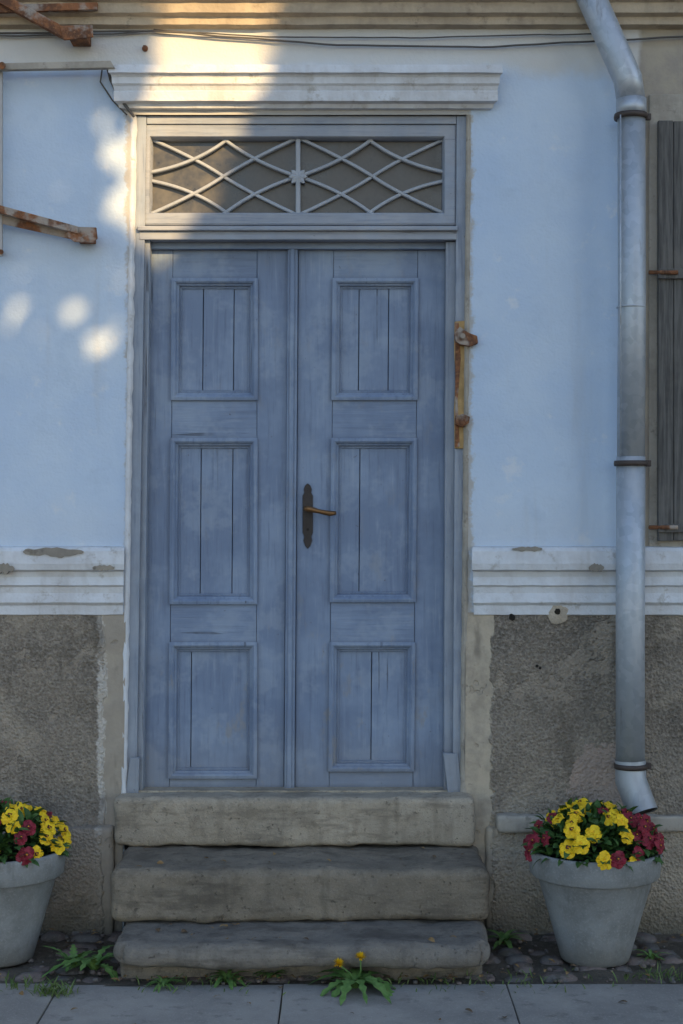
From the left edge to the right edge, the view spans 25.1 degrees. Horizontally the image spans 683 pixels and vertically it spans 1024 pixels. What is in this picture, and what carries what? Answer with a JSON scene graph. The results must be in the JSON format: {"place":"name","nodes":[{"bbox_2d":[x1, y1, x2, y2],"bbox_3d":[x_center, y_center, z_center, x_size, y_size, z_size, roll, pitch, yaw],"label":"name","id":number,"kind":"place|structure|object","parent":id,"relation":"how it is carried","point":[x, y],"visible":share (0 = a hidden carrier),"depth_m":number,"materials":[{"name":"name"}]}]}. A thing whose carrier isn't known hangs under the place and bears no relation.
{"place":"outdoors","nodes":[
{"label":"outdoors","id":0,"kind":"place"},
{"bbox_2d":[122,845,128,929],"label":"wall","id":1,"kind":"structure","parent":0,"point":[125,847],"depth_m":6.01,"materials":[{"name":"grey concrete"}]},
{"bbox_2d":[133,29,468,114],"bbox_3d":[-0.158,-2.296,6.000,1.312,1.488,0.008,0,0,0],"label":"wall above door","id":2,"kind":"structure","parent":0,"point":[170,48],"depth_m":6.00,"materials":[{"name":"white paint"}]},
{"bbox_2d":[142,45,147,51],"bbox_3d":[-0.767,-1.808,5.984,0.024,0.023,0.020,0,0,0],"label":"wall hook","id":3,"kind":"object","parent":2,"relation":"attached to","point":[144,48],"depth_m":5.98,"materials":[{"name":"brown metal"}]},
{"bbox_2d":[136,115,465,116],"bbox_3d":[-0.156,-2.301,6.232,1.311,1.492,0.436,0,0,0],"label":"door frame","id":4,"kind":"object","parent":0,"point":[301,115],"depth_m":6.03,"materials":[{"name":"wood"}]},
{"bbox_2d":[0,983,682,1023],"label":"pavement","id":5,"kind":"structure","parent":0,"point":[523,1004],"depth_m":5.08,"materials":[{"name":"concrete"}]},
{"bbox_2d":[0,969,52,992],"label":"grass tuft","id":6,"kind":"object","parent":5,"relation":"on","point":[16,983],"visible":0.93,"depth_m":5.26,"materials":[{"name":"green plant"}]},
{"bbox_2d":[25,976,78,998],"bbox_3d":[-0.971,1.601,5.194,0.177,0.064,0.154,0,0,0],"label":"grass tuft","id":7,"kind":"object","parent":5,"relation":"on","point":[52,989],"visible":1,"depth_m":5.18,"materials":[{"name":"green plant"}]},
{"bbox_2d":[125,973,289,994],"bbox_3d":[-0.471,1.616,5.311,0.592,0.034,0.274,0,0,0],"label":"grass tuft","id":8,"kind":"object","parent":5,"relation":"on","point":[176,989],"visible":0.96,"depth_m":5.27,"materials":[{"name":"green plant"}]},
{"bbox_2d":[205,969,252,989],"bbox_3d":[-0.377,1.619,5.329,0.187,0.044,0.187,0,0,-20],"label":"weed plant","id":9,"kind":"object","parent":5,"relation":"on","point":[224,976],"visible":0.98,"depth_m":5.31,"materials":[{"name":"green plant"}]},
{"bbox_2d":[0,847,682,1023],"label":"leaf litter","id":10,"kind":"object","parent":5,"relation":"on","point":[449,976],"visible":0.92,"depth_m":5.33,"materials":[{"name":"brown plant"}]},
{"bbox_2d":[308,952,395,1005],"bbox_3d":[0.052,1.600,5.252,0.366,0.207,0.382,0,0,0],"label":"dandelion","id":11,"kind":"object","parent":5,"relation":"on","point":[358,978],"visible":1,"depth_m":5.21,"materials":[{"name":"green plant"}]},
{"bbox_2d":[435,968,621,992],"bbox_3d":[0.636,1.615,5.316,0.644,0.035,0.306,0,0,0],"label":"grass tuft","id":12,"kind":"object","parent":5,"relation":"on","point":[531,980],"visible":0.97,"depth_m":5.30,"materials":[{"name":"green plant"}]},
{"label":"ground","id":13,"kind":"structure","parent":0,"visible":0},
{"bbox_2d":[2,825,114,934],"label":"plinth","id":14,"kind":"structure","parent":13,"relation":"on","point":[80,899],"depth_m":5.96,"materials":[{"name":"grey concrete"}]},
{"bbox_2d":[0,612,125,930],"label":"wall","id":15,"kind":"structure","parent":13,"relation":"on","point":[62,702],"depth_m":6.00,"materials":[{"name":"grey concrete"}]},
{"bbox_2d":[111,791,489,981],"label":"stone steps","id":16,"kind":"structure","parent":13,"relation":"on","point":[385,904],"depth_m":5.54,"materials":[{"name":"stone"}]},
{"bbox_2d":[126,756,139,792],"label":"jamb block","id":17,"kind":"structure","parent":16,"relation":"on","point":[133,782],"depth_m":6.00,"materials":[{"name":"blue paint"}]},
{"bbox_2d":[139,786,446,792],"bbox_3d":[-0.187,1.108,6.160,1.308,0.032,0.280,0,0,0],"label":"threshold","id":18,"kind":"object","parent":16,"relation":"on","point":[283,789],"visible":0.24,"depth_m":6.04,"materials":[{"name":"concrete"}]},
{"bbox_2d":[137,199,151,789],"bbox_3d":[-0.778,-0.223,6.098,0.062,2.667,0.125,0,0,0],"label":"jamb","id":19,"kind":"object","parent":18,"relation":"on","point":[144,535],"visible":0.42,"depth_m":6.04,"materials":[{"name":"blue paint"}]},
{"bbox_2d":[145,250,287,786],"bbox_3d":[-0.506,0.028,6.115,0.590,2.172,0.060,0,0,0],"label":"door leaf","id":20,"kind":"object","parent":19,"relation":"attached to","point":[219,639],"visible":0.89,"depth_m":6.10,"materials":[{"name":"blue wood"}]},
{"bbox_2d":[442,750,460,791],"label":"jamb block","id":21,"kind":"structure","parent":16,"relation":"on","point":[452,771],"depth_m":6.01,"materials":[{"name":"blue paint"}]},
{"bbox_2d":[0,931,682,987],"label":"earth strip","id":22,"kind":"object","parent":13,"relation":"on","point":[47,956],"visible":0.31,"depth_m":5.47,"materials":[{"name":"brown soil"}]},
{"bbox_2d":[0,796,72,967],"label":"flower pot","id":23,"kind":"object","parent":22,"relation":"on","point":[34,852],"visible":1,"depth_m":5.48,"materials":[{"name":"concrete"}]},
{"bbox_2d":[44,944,109,970],"bbox_3d":[-0.944,1.587,5.496,0.236,0.083,0.195,0,0,-33],"label":"dandelion","id":24,"kind":"object","parent":22,"relation":"on","point":[73,951],"visible":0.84,"depth_m":5.51,"materials":[{"name":"green plant"}]},
{"bbox_2d":[42,945,117,981],"bbox_3d":[-0.895,1.609,5.447,0.384,0.092,0.299,0,0,-27],"label":"dandelion","id":25,"kind":"object","parent":22,"relation":"on","point":[94,962],"visible":0.9,"depth_m":5.42,"materials":[{"name":"green plant"}]},
{"bbox_2d":[145,975,183,992],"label":"weed plant","id":26,"kind":"object","parent":22,"relation":"on","point":[164,981],"visible":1,"depth_m":5.28,"materials":[{"name":"green plant"}]},
{"bbox_2d":[340,971,525,992],"bbox_3d":[0.315,1.616,5.306,0.642,0.033,0.250,0,0,0],"label":"grass tuft","id":27,"kind":"object","parent":22,"relation":"on","point":[446,982],"visible":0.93,"depth_m":5.31,"materials":[{"name":"green plant"}]},
{"bbox_2d":[612,962,682,983],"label":"grass tuft","id":28,"kind":"object","parent":22,"relation":"on","point":[646,970],"visible":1,"depth_m":5.37,"materials":[{"name":"green plant"}]},
{"bbox_2d":[0,930,682,984],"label":"cobblestones","id":29,"kind":"structure","parent":13,"relation":"on","point":[513,955],"depth_m":5.56,"materials":[{"name":"stone"}]},
{"bbox_2d":[251,970,287,977],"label":"weed plant","id":30,"kind":"object","parent":29,"relation":"on","point":[268,974],"visible":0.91,"depth_m":5.35,"materials":[{"name":"green plant"}]},
{"bbox_2d":[486,929,527,949],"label":"weed plant","id":31,"kind":"object","parent":29,"relation":"on","point":[505,937],"visible":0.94,"depth_m":5.78,"materials":[{"name":"green plant"}]},
{"bbox_2d":[521,797,666,967],"bbox_3d":[0.917,1.336,5.598,0.533,0.585,0.536,0,0,0],"label":"flower pot","id":32,"kind":"object","parent":29,"relation":"on","point":[595,867],"visible":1,"depth_m":5.46,"materials":[{"name":"concrete"}]},
{"bbox_2d":[632,949,669,959],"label":"weed plant","id":33,"kind":"object","parent":29,"relation":"on","point":[650,954],"visible":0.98,"depth_m":5.59,"materials":[{"name":"green plant"}]},
{"bbox_2d":[465,612,682,925],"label":"wall","id":34,"kind":"structure","parent":13,"relation":"on","point":[542,740],"depth_m":6.00,"materials":[{"name":"grey concrete"}]},
{"bbox_2d":[472,546,682,615],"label":"band moulding","id":35,"kind":"object","parent":34,"relation":"on","point":[507,580],"visible":0.91,"depth_m":5.97,"materials":[{"name":"white paint"}]},
{"bbox_2d":[512,546,541,551],"bbox_3d":[0.718,0.143,5.949,0.119,0.020,0.023,0,0,0],"label":"exposed mortar","id":36,"kind":"object","parent":35,"relation":"attached to","point":[534,548],"visible":1,"depth_m":5.94,"materials":[{"name":"grey concrete"}]},
{"bbox_2d":[547,605,567,623],"bbox_3d":[0.847,0.388,5.989,0.099,0.097,0.006,0,0,0],"label":"mortar patch","id":37,"kind":"object","parent":35,"relation":"attached to","point":[554,618],"visible":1,"depth_m":5.99,"materials":[{"name":"grey concrete"}]},
{"bbox_2d":[589,563,603,570],"bbox_3d":[0.986,0.214,5.949,0.059,0.033,0.023,0,0,0],"label":"exposed mortar","id":38,"kind":"object","parent":35,"relation":"attached to","point":[595,567],"visible":1,"depth_m":5.94,"materials":[{"name":"grey concrete"}]},
{"bbox_2d":[484,826,682,934],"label":"plinth","id":39,"kind":"structure","parent":13,"relation":"on","point":[517,900],"depth_m":5.96,"materials":[{"name":"grey concrete"}]},
{"bbox_2d":[496,812,682,832],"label":"ledge","id":40,"kind":"object","parent":39,"relation":"on","point":[509,822],"visible":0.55,"depth_m":5.93,"materials":[{"name":"stone"}]},
{"bbox_3d":[2.576,-0.698,6.232,4.202,4.699,0.436,0,0,0],"label":"wall","id":41,"kind":"object","parent":13,"relation":"on","visible":0},
{"bbox_2d":[0,0,97,46],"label":"rusty awning bracket","id":42,"kind":"object","parent":41,"relation":"attached to","point":[79,35],"visible":1,"depth_m":5.88,"materials":[{"name":"metal"}]},
{"bbox_2d":[0,61,114,256],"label":"iron rail","id":43,"kind":"object","parent":41,"relation":"attached to","point":[63,66],"visible":1,"depth_m":5.90,"materials":[{"name":"metal"}]},
{"bbox_2d":[0,546,123,614],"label":"band moulding","id":44,"kind":"object","parent":41,"relation":"attached to","point":[45,584],"visible":1,"depth_m":5.97,"materials":[{"name":"white paint"}]},
{"bbox_2d":[0,563,14,573],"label":"exposed mortar","id":45,"kind":"object","parent":44,"relation":"attached to","point":[7,568],"visible":1,"depth_m":5.94,"materials":[{"name":"grey concrete"}]},
{"bbox_2d":[23,547,83,557],"bbox_3d":[-1.114,0.157,5.949,0.238,0.042,0.023,0,0,0],"label":"exposed mortar","id":46,"kind":"object","parent":44,"relation":"attached to","point":[58,552],"visible":1,"depth_m":5.94,"materials":[{"name":"grey concrete"}]},
{"bbox_2d":[92,565,114,570],"bbox_3d":[-0.920,0.216,5.949,0.087,0.024,0.023,0,0,0],"label":"exposed mortar","id":47,"kind":"object","parent":44,"relation":"attached to","point":[103,567],"visible":1,"depth_m":5.94,"materials":[{"name":"grey concrete"}]},
{"bbox_2d":[0,115,130,611],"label":"wall","id":48,"kind":"structure","parent":41,"relation":"attached to","point":[63,348],"depth_m":6.00,"materials":[{"name":"blue paint"}]},
{"bbox_2d":[0,205,97,243],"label":"rusty awning bracket","id":49,"kind":"object","parent":48,"relation":"attached to","point":[37,223],"visible":1,"depth_m":5.90,"materials":[{"name":"metal"}]},
{"bbox_2d":[0,29,133,114],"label":"wall","id":50,"kind":"structure","parent":41,"relation":"attached to","point":[76,92],"depth_m":6.00,"materials":[{"name":"blue paint"}]},
{"bbox_2d":[121,115,136,793],"bbox_3d":[-0.830,-0.216,6.013,0.069,2.672,0.036,0,0,0],"label":"mortar fillet","id":51,"kind":"object","parent":41,"relation":"attached to","point":[130,308],"visible":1,"depth_m":6.00,"materials":[{"name":"grey concrete"}]},
{"bbox_2d":[127,116,146,777],"bbox_3d":[-0.806,-0.217,6.088,0.084,2.671,0.145,0,0,0],"label":"jamb","id":52,"kind":"object","parent":41,"relation":"attached to","point":[137,421],"visible":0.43,"depth_m":6.01,"materials":[{"name":"grey paint"}]},
{"bbox_2d":[139,231,456,241],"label":"transom beam","id":53,"kind":"structure","parent":52,"relation":"attached to","point":[301,236],"depth_m":6.01,"materials":[{"name":"wood"}]},
{"bbox_2d":[137,226,457,230],"bbox_3d":[-0.172,-1.108,6.068,1.251,0.018,0.144,0,0,0],"label":"transom beam ledge","id":54,"kind":"object","parent":53,"relation":"attached to","point":[297,228],"visible":0.56,"depth_m":6.00,"materials":[{"name":"wood"}]},
{"bbox_2d":[151,242,445,249],"bbox_3d":[-0.178,-1.057,6.115,1.218,0.034,0.090,0,0,0],"label":"door head stop","id":55,"kind":"object","parent":53,"relation":"attached to","point":[298,245],"depth_m":6.07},
{"bbox_2d":[145,125,455,225],"bbox_3d":[-0.176,-1.322,6.061,1.254,0.396,0.078,0,0,0],"label":"transom sash","id":56,"kind":"object","parent":52,"relation":"attached to","point":[446,134],"visible":0.93,"depth_m":6.02,"materials":[{"name":"wood"}]},
{"bbox_2d":[151,175,223,212],"bbox_3d":[-0.609,-1.248,6.060,0.298,0.161,0.024,0,0,0],"label":"lattice","id":57,"kind":"object","parent":56,"relation":"attached to","point":[191,195],"visible":1,"depth_m":6.05,"materials":[{"name":"paint"}]},
{"bbox_2d":[153,140,222,175],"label":"lattice","id":58,"kind":"object","parent":56,"relation":"attached to","point":[197,161],"visible":1,"depth_m":6.05,"materials":[{"name":"paint"}]},
{"bbox_2d":[152,140,225,173],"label":"lattice","id":59,"kind":"object","parent":56,"relation":"attached to","point":[193,159],"visible":1,"depth_m":6.05,"materials":[{"name":"paint"}]},
{"bbox_2d":[152,179,228,212],"bbox_3d":[-0.600,-1.241,6.061,0.316,0.144,0.022,0,0,0],"label":"lattice","id":60,"kind":"object","parent":56,"relation":"attached to","point":[199,196],"visible":1,"depth_m":6.05,"materials":[{"name":"paint"}]},
{"bbox_2d":[223,139,291,175],"bbox_3d":[-0.319,-1.396,6.059,0.300,0.160,0.027,0,0,0],"label":"lattice","id":61,"kind":"object","parent":56,"relation":"attached to","point":[257,160],"visible":1,"depth_m":6.05,"materials":[{"name":"paint"}]},
{"bbox_2d":[223,178,291,212],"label":"lattice","id":62,"kind":"object","parent":56,"relation":"attached to","point":[251,196],"visible":1,"depth_m":6.05,"materials":[{"name":"paint"}]},
{"bbox_2d":[223,140,295,177],"bbox_3d":[-0.323,-1.397,6.060,0.292,0.160,0.025,0,0,0],"label":"lattice","id":63,"kind":"object","parent":56,"relation":"attached to","point":[259,156],"visible":1,"depth_m":6.05,"materials":[{"name":"paint"}]},
{"bbox_2d":[224,176,295,212],"bbox_3d":[-0.323,-1.248,6.062,0.292,0.160,0.020,0,0,0],"label":"lattice","id":64,"kind":"object","parent":56,"relation":"attached to","point":[250,192],"visible":1,"depth_m":6.05,"materials":[{"name":"paint"}]},
{"bbox_2d":[153,142,441,212],"bbox_3d":[-0.172,-1.339,6.077,1.174,0.320,0.004,0,0,0],"label":"transom glass","id":65,"kind":"object","parent":56,"relation":"in","point":[256,176],"visible":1,"depth_m":6.08,"materials":[{"name":"grey glass"}]},
{"bbox_2d":[296,139,299,212],"bbox_3d":[-0.171,-1.325,6.056,0.018,0.306,0.032,0,0,0],"label":"lattice mullion","id":66,"kind":"object","parent":56,"relation":"attached to","point":[297,166],"visible":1,"depth_m":6.04,"materials":[{"name":"paint"}]},
{"bbox_2d":[289,168,306,184],"bbox_3d":[-0.171,-1.319,6.049,0.073,0.073,0.030,0,0,0],"label":"rosette","id":67,"kind":"object","parent":56,"relation":"attached to","point":[297,176],"visible":1,"depth_m":6.04,"materials":[{"name":"paint"}]},
{"bbox_2d":[300,176,371,212],"bbox_3d":[-0.020,-1.248,6.062,0.292,0.160,0.020,0,0,0],"label":"lattice","id":68,"kind":"object","parent":56,"relation":"attached to","point":[345,192],"visible":1,"depth_m":6.05,"materials":[{"name":"paint"}]},
{"bbox_2d":[300,140,372,176],"bbox_3d":[-0.020,-1.397,6.060,0.292,0.160,0.025,0,0,0],"label":"lattice","id":69,"kind":"object","parent":56,"relation":"attached to","point":[336,156],"visible":1,"depth_m":6.05,"materials":[{"name":"paint"}]},
{"bbox_2d":[304,139,372,175],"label":"lattice","id":70,"kind":"object","parent":56,"relation":"attached to","point":[339,160],"visible":1,"depth_m":6.05,"materials":[{"name":"paint"}]},
{"bbox_2d":[304,178,372,212],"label":"lattice","id":71,"kind":"object","parent":56,"relation":"attached to","point":[344,196],"visible":1,"depth_m":6.05,"materials":[{"name":"paint"}]},
{"bbox_2d":[367,180,441,212],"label":"lattice","id":72,"kind":"object","parent":56,"relation":"attached to","point":[396,196],"visible":1,"depth_m":6.05,"materials":[{"name":"paint"}]},
{"bbox_2d":[370,140,442,173],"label":"lattice","id":73,"kind":"object","parent":56,"relation":"attached to","point":[402,159],"visible":1,"depth_m":6.05,"materials":[{"name":"paint"}]},
{"bbox_2d":[372,175,442,212],"bbox_3d":[0.267,-1.248,6.060,0.298,0.161,0.024,0,0,0],"label":"lattice","id":74,"kind":"object","parent":56,"relation":"attached to","point":[404,195],"visible":1,"depth_m":6.05,"materials":[{"name":"paint"}]},
{"bbox_2d":[373,140,441,175],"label":"lattice","id":75,"kind":"object","parent":56,"relation":"attached to","point":[398,161],"visible":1,"depth_m":6.05,"materials":[{"name":"paint"}]},
{"bbox_2d":[191,265,388,845],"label":"peeling paint patches","id":76,"kind":"object","parent":41,"relation":"attached to","point":[296,537],"depth_m":6.40,"materials":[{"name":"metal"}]},
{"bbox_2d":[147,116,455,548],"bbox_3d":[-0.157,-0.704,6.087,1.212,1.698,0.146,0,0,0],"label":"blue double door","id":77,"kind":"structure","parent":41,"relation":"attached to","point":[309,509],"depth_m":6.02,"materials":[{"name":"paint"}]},
{"bbox_2d":[108,64,502,110],"bbox_3d":[-0.138,-1.650,5.960,1.520,0.166,0.099,0,0,0],"label":"door hood moulding","id":78,"kind":"object","parent":41,"relation":"attached to","point":[207,87],"depth_m":5.94,"materials":[{"name":"white paint"}]},
{"bbox_2d":[0,0,682,29],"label":"eaves cornice","id":79,"kind":"structure","parent":41,"relation":"attached to","point":[375,14],"depth_m":5.94,"materials":[{"name":"white paint"}]},
{"bbox_2d":[0,29,682,117],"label":"overhead cable","id":80,"kind":"object","parent":41,"relation":"attached to","point":[194,33],"visible":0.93,"depth_m":5.98,"materials":[{"name":"black rubber"}]},
{"bbox_2d":[295,250,444,786],"bbox_3d":[0.117,0.028,6.115,0.604,2.172,0.060,0,0,0],"label":"door leaf","id":81,"kind":"object","parent":41,"relation":"attached to","point":[379,594],"visible":0.86,"depth_m":6.10,"materials":[{"name":"blue wood"}]},
{"bbox_2d":[287,249,294,787],"bbox_3d":[-0.200,0.028,6.081,0.032,2.162,0.018,0,0,0],"label":"astragal bead","id":82,"kind":"object","parent":81,"relation":"attached to","point":[290,524],"visible":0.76,"depth_m":6.07,"materials":[{"name":"blue wood"}]},
{"bbox_2d":[284,249,297,787],"bbox_3d":[-0.200,0.028,6.109,0.055,2.164,0.062,0,0,0],"label":"astragal","id":83,"kind":"object","parent":81,"relation":"attached to","point":[294,519],"visible":0.54,"depth_m":6.08,"materials":[{"name":"blue paint"}]},
{"bbox_2d":[452,116,465,768],"bbox_3d":[0.465,-0.217,6.088,0.060,2.671,0.145,0,0,0],"label":"jamb","id":84,"kind":"object","parent":41,"relation":"attached to","point":[459,302],"visible":0.4,"depth_m":6.01,"materials":[{"name":"grey paint"}]},
{"bbox_2d":[443,242,454,789],"bbox_3d":[0.428,0.024,6.100,0.050,2.174,0.120,0,0,0],"label":"jamb","id":85,"kind":"object","parent":84,"relation":"attached to","point":[449,378],"visible":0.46,"depth_m":6.04,"materials":[{"name":"blue paint"}]},
{"bbox_2d":[460,114,470,791],"bbox_3d":[0.487,-0.216,6.013,0.050,2.672,0.036,0,0,0],"label":"mortar fillet","id":86,"kind":"object","parent":41,"relation":"attached to","point":[465,556],"visible":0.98,"depth_m":6.00,"materials":[{"name":"stone"}]},
{"bbox_2d":[454,321,477,448],"bbox_3d":[0.486,-0.499,5.985,0.091,0.501,0.062,0,0,0],"label":"rusty strike plate","id":87,"kind":"object","parent":41,"relation":"attached to","point":[462,337],"visible":1,"depth_m":6.00,"materials":[{"name":"brown metal"}]},
{"bbox_2d":[467,29,682,611],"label":"wall","id":88,"kind":"structure","parent":41,"relation":"attached to","point":[542,397],"depth_m":6.00,"materials":[{"name":"blue paint"}]},
{"bbox_2d":[576,0,657,815],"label":"downpipe","id":89,"kind":"object","parent":41,"relation":"attached to","point":[631,463],"visible":0.98,"depth_m":5.83,"materials":[{"name":"metal"}]},
{"bbox_2d":[648,94,682,546],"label":"window with shutter","id":90,"kind":"structure","parent":41,"relation":"attached to","point":[665,209],"depth_m":5.96,"materials":[{"name":"wood"}]}
]}

